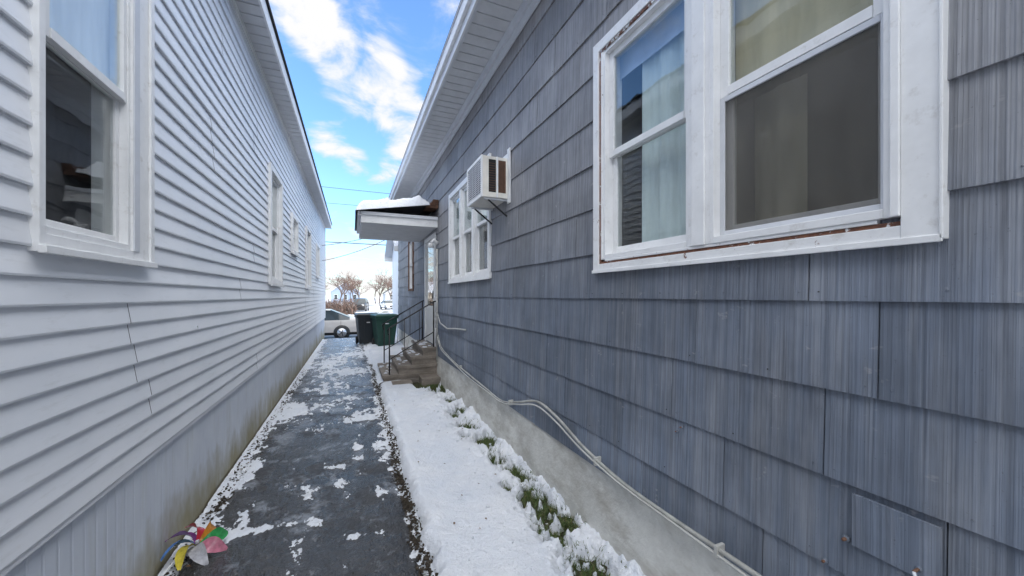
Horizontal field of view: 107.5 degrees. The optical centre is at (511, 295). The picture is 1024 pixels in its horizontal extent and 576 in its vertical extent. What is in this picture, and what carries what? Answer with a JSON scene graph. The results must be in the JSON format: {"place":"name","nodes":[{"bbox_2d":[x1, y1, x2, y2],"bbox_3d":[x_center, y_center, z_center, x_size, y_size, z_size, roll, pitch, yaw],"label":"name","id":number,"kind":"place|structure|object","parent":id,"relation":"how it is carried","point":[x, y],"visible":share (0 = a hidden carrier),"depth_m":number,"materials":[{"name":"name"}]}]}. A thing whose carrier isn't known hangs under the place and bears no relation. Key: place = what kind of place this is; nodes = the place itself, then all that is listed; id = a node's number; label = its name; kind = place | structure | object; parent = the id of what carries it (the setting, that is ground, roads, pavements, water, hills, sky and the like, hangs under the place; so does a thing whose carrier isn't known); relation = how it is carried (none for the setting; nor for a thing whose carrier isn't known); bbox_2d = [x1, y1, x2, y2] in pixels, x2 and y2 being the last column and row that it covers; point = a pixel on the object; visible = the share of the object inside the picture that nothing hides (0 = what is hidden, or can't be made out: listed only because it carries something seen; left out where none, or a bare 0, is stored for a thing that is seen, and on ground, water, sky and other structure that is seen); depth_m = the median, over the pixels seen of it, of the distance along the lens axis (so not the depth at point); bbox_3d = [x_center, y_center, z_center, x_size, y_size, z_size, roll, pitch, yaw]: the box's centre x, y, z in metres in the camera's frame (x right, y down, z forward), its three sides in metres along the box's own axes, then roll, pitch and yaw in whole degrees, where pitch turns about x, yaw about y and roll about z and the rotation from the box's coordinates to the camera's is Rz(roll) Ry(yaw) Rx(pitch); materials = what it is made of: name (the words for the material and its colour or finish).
{"place":"outdoors","nodes":[
{"label":"outdoors","id":0,"kind":"place"},
{"bbox_2d":[177,337,418,575],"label":"walkway","id":1,"kind":"structure","parent":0,"point":[388,551],"depth_m":2.84,"materials":[{"name":"grey asphalt"}]},
{"bbox_2d":[160,521,227,575],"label":"pinwheel","id":2,"kind":"object","parent":1,"relation":"on","point":[210,538],"visible":1,"depth_m":2.22,"materials":[{"name":"plastic"}]},
{"bbox_2d":[158,338,434,575],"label":"snow patches","id":3,"kind":"object","parent":1,"relation":"on","point":[287,413],"visible":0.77,"depth_m":3.70,"materials":[{"name":"white snow"}]},
{"bbox_2d":[354,312,376,343],"bbox_3d":[-4.703,1.050,12.152,0.690,1.000,0.827,0,0,-29],"label":"trash bin","id":4,"kind":"object","parent":1,"relation":"on","point":[364,327],"visible":0.63,"depth_m":11.83,"materials":[{"name":"plastic"}]},
{"bbox_2d":[324,334,356,339],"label":"street","id":5,"kind":"structure","parent":0,"point":[332,336],"depth_m":19.35,"materials":[{"name":"grey asphalt"}]},
{"bbox_2d":[324,309,356,337],"bbox_3d":[-9.749,1.387,18.404,4.650,1.515,2.080,0,0,-23],"label":"parked car","id":6,"kind":"object","parent":5,"relation":"on","point":[337,324],"visible":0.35,"depth_m":18.08,"materials":[{"name":"silver metal"}]},
{"bbox_2d":[326,297,391,315],"bbox_3d":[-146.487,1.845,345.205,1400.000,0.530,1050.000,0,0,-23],"label":"ground","id":7,"kind":"structure","parent":0,"point":[374,307],"depth_m":67.94,"materials":[{"name":"white snow"}]},
{"bbox_2d":[0,319,323,575],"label":"foundation","id":8,"kind":"object","parent":7,"relation":"on","point":[132,521],"visible":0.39,"depth_m":2.17,"materials":[{"name":"white concrete"}]},
{"bbox_2d":[11,38,315,413],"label":"wall","id":9,"kind":"structure","parent":7,"relation":"on","point":[163,284],"depth_m":2.02,"materials":[{"name":"white plastic"}]},
{"bbox_2d":[27,0,157,267],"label":"window","id":10,"kind":"structure","parent":9,"relation":"attached to","point":[91,130],"depth_m":1.74,"materials":[{"name":"white glass"}]},
{"bbox_2d":[0,0,325,571],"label":"lap siding","id":11,"kind":"object","parent":9,"relation":"attached to","point":[81,426],"visible":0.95,"depth_m":2.10,"materials":[{"name":"white plastic"}]},
{"bbox_2d":[267,162,284,286],"bbox_3d":[-3.809,-0.915,4.956,1.260,1.570,0.940,0,0,-23],"label":"side window","id":12,"kind":"structure","parent":9,"relation":"attached to","point":[275,231],"depth_m":5.47,"materials":[{"name":"white glass"}]},
{"bbox_2d":[231,0,331,228],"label":"eave","id":13,"kind":"object","parent":9,"relation":"attached to","point":[256,19],"visible":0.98,"depth_m":4.69,"materials":[{"name":"white painted wood"}]},
{"bbox_2d":[290,212,299,257],"bbox_3d":[-4.521,-1.090,6.636,1.260,0.720,0.790,0,0,-23],"label":"side window","id":14,"kind":"structure","parent":9,"relation":"attached to","point":[294,234],"depth_m":6.96,"materials":[{"name":"white glass"}]},
{"bbox_2d":[305,226,311,289],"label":"side window","id":15,"kind":"structure","parent":9,"relation":"attached to","point":[308,259],"depth_m":9.36,"materials":[{"name":"white glass"}]},
{"bbox_2d":[316,243,319,278],"bbox_3d":[-6.465,-1.040,11.216,1.260,1.020,0.940,0,0,-23],"label":"side window","id":16,"kind":"structure","parent":9,"relation":"attached to","point":[317,261],"depth_m":11.08,"materials":[{"name":"white glass"}]},
{"bbox_2d":[164,364,495,575],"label":"gravel debris","id":17,"kind":"object","parent":7,"relation":"on","point":[428,562],"visible":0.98,"depth_m":2.93,"materials":[{"name":"stone"}]},
{"bbox_2d":[333,274,352,297],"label":"bare tree","id":18,"kind":"object","parent":7,"relation":"on","point":[339,288],"visible":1,"depth_m":69.43,"materials":[{"name":"brown plant"}]},
{"bbox_2d":[326,298,363,314],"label":"brown bushes","id":19,"kind":"object","parent":7,"relation":"on","point":[347,307],"visible":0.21,"depth_m":42.56,"materials":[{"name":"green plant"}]},
{"bbox_2d":[330,283,360,300],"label":"blue house","id":20,"kind":"structure","parent":7,"relation":"on","point":[335,293],"depth_m":113.75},
{"bbox_2d":[339,277,368,297],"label":"bare tree","id":21,"kind":"object","parent":7,"relation":"on","point":[354,286],"visible":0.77,"depth_m":74.36,"materials":[{"name":"brown plant"}]},
{"bbox_2d":[326,270,391,303],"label":"distant trees","id":22,"kind":"object","parent":7,"relation":"on","point":[357,280],"visible":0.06,"depth_m":91.95,"materials":[{"name":"brown plant"}]},
{"bbox_2d":[351,298,368,310],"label":"parked suv","id":23,"kind":"object","parent":7,"relation":"on","point":[364,301],"visible":0.66,"depth_m":50.78,"materials":[{"name":"grey paint"}]},
{"bbox_2d":[366,270,391,305],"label":"bare tree","id":24,"kind":"object","parent":7,"relation":"on","point":[386,278],"visible":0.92,"depth_m":79.44,"materials":[{"name":"brown plant"}]},
{"bbox_2d":[157,340,607,575],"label":"soil strip","id":25,"kind":"object","parent":7,"relation":"on","point":[406,510],"visible":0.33,"depth_m":2.73,"materials":[{"name":"brown soil"}]},
{"bbox_2d":[370,313,398,345],"bbox_3d":[-3.950,1.050,11.602,0.690,1.000,0.827,0,0,-32],"label":"trash bin","id":26,"kind":"object","parent":25,"relation":"on","point":[379,320],"visible":0.93,"depth_m":11.32,"materials":[{"name":"plastic"}]},
{"bbox_2d":[378,381,626,575],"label":"grass tufts","id":27,"kind":"object","parent":25,"relation":"on","point":[567,524],"visible":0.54,"depth_m":2.71,"materials":[{"name":"green plant"}]},
{"bbox_2d":[380,300,391,309],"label":"parked car","id":28,"kind":"object","parent":7,"relation":"on","point":[385,304],"visible":0.64,"depth_m":58.18,"materials":[{"name":"white paint"}]},
{"bbox_2d":[382,288,391,299],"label":"white house","id":29,"kind":"structure","parent":7,"relation":"on","point":[386,295],"depth_m":99.34,"materials":[{"name":"white"}]},
{"bbox_2d":[385,240,397,336],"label":"white house","id":30,"kind":"structure","parent":7,"relation":"on","point":[391,252],"depth_m":15.79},
{"bbox_2d":[377,339,440,386],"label":"concrete steps","id":31,"kind":"structure","parent":7,"relation":"on","point":[416,362],"depth_m":6.83,"materials":[{"name":"concrete"}]},
{"bbox_2d":[382,300,435,374],"bbox_3d":[-2.047,0.769,7.360,0.866,1.363,1.236,0,0,-23],"label":"handrail","id":32,"kind":"object","parent":31,"relation":"on","point":[422,308],"visible":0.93,"depth_m":6.94,"materials":[{"name":"black metal"}]},
{"bbox_2d":[365,336,645,575],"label":"snow bank","id":33,"kind":"structure","parent":7,"relation":"on","point":[506,539],"depth_m":2.74,"materials":[{"name":"white snow"}]},
{"bbox_2d":[398,328,749,575],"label":"foundation","id":34,"kind":"object","parent":7,"relation":"on","point":[627,524],"visible":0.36,"depth_m":2.41,"materials":[{"name":"concrete"}]},
{"bbox_3d":[3.399,-1.850,6.005,8.050,6.800,18.400,0,0,-23],"label":"wall","id":35,"kind":"object","parent":7,"relation":"on","visible":0},
{"bbox_2d":[355,195,438,241],"bbox_3d":[-2.389,-1.531,7.519,1.395,0.563,2.210,0,0,-23],"label":"door canopy","id":36,"kind":"object","parent":35,"relation":"attached to","point":[405,219],"visible":1,"depth_m":6.75,"materials":[{"name":"white metal"}]},
{"bbox_2d":[408,242,413,290],"bbox_3d":[-2.135,-0.820,10.229,1.240,1.380,0.860,0,0,-23],"label":"window","id":37,"kind":"structure","parent":35,"relation":"attached to","point":[410,266],"depth_m":10.31,"materials":[{"name":"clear glass"}]},
{"bbox_2d":[424,232,435,345],"bbox_3d":[-1.625,-0.120,7.566,0.100,2.140,1.100,0,0,-23],"label":"side door","id":38,"kind":"structure","parent":35,"relation":"attached to","point":[429,275],"depth_m":7.76,"materials":[{"name":"white glass"}]},
{"bbox_2d":[389,0,540,199],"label":"eave","id":39,"kind":"object","parent":35,"relation":"attached to","point":[483,35],"visible":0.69,"depth_m":4.47,"materials":[{"name":"white painted wood"}]},
{"bbox_2d":[448,153,491,283],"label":"triple window","id":40,"kind":"structure","parent":35,"relation":"attached to","point":[469,244],"depth_m":5.38,"materials":[{"name":"white glass"}]},
{"bbox_2d":[467,147,510,224],"bbox_3d":[-0.207,-1.127,3.942,0.401,0.666,0.600,0,0,-23],"label":"air conditioner","id":41,"kind":"object","parent":35,"relation":"attached to","point":[489,183],"visible":0.99,"depth_m":3.72,"materials":[{"name":"white metal"}]},
{"bbox_2d":[428,238,761,575],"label":"conduit","id":42,"kind":"object","parent":35,"relation":"attached to","point":[719,552],"visible":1,"depth_m":2.16,"materials":[{"name":"plastic"}]},
{"bbox_2d":[398,0,1023,575],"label":"shingle siding","id":43,"kind":"object","parent":35,"relation":"attached to","point":[816,406],"visible":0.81,"depth_m":1.39,"materials":[{"name":"paint"}]},
{"bbox_2d":[675,426,921,575],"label":"wall fittings","id":44,"kind":"object","parent":43,"relation":"attached to","point":[846,538],"depth_m":1.18,"materials":[{"name":"grey metal"}]},
{"bbox_2d":[592,0,949,273],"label":"double window","id":45,"kind":"structure","parent":35,"relation":"attached to","point":[728,130],"depth_m":1.46,"materials":[{"name":"white glass"}]},
{"bbox_3d":[-20.036,-2.900,11.377,0.300,10.100,2.200,0,0,-23],"label":"utility pole","id":46,"kind":"object","parent":7,"relation":"on","visible":0},
{"bbox_2d":[321,187,388,260],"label":"power lines","id":47,"kind":"object","parent":46,"relation":"attached to","point":[354,240],"visible":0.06,"depth_m":16.57,"materials":[{"name":"black metal"}]},
{"bbox_2d":[269,0,460,296],"label":"sky","id":48,"kind":"structure","parent":0,"point":[361,72],"materials":[{"name":"blue"}]}
]}

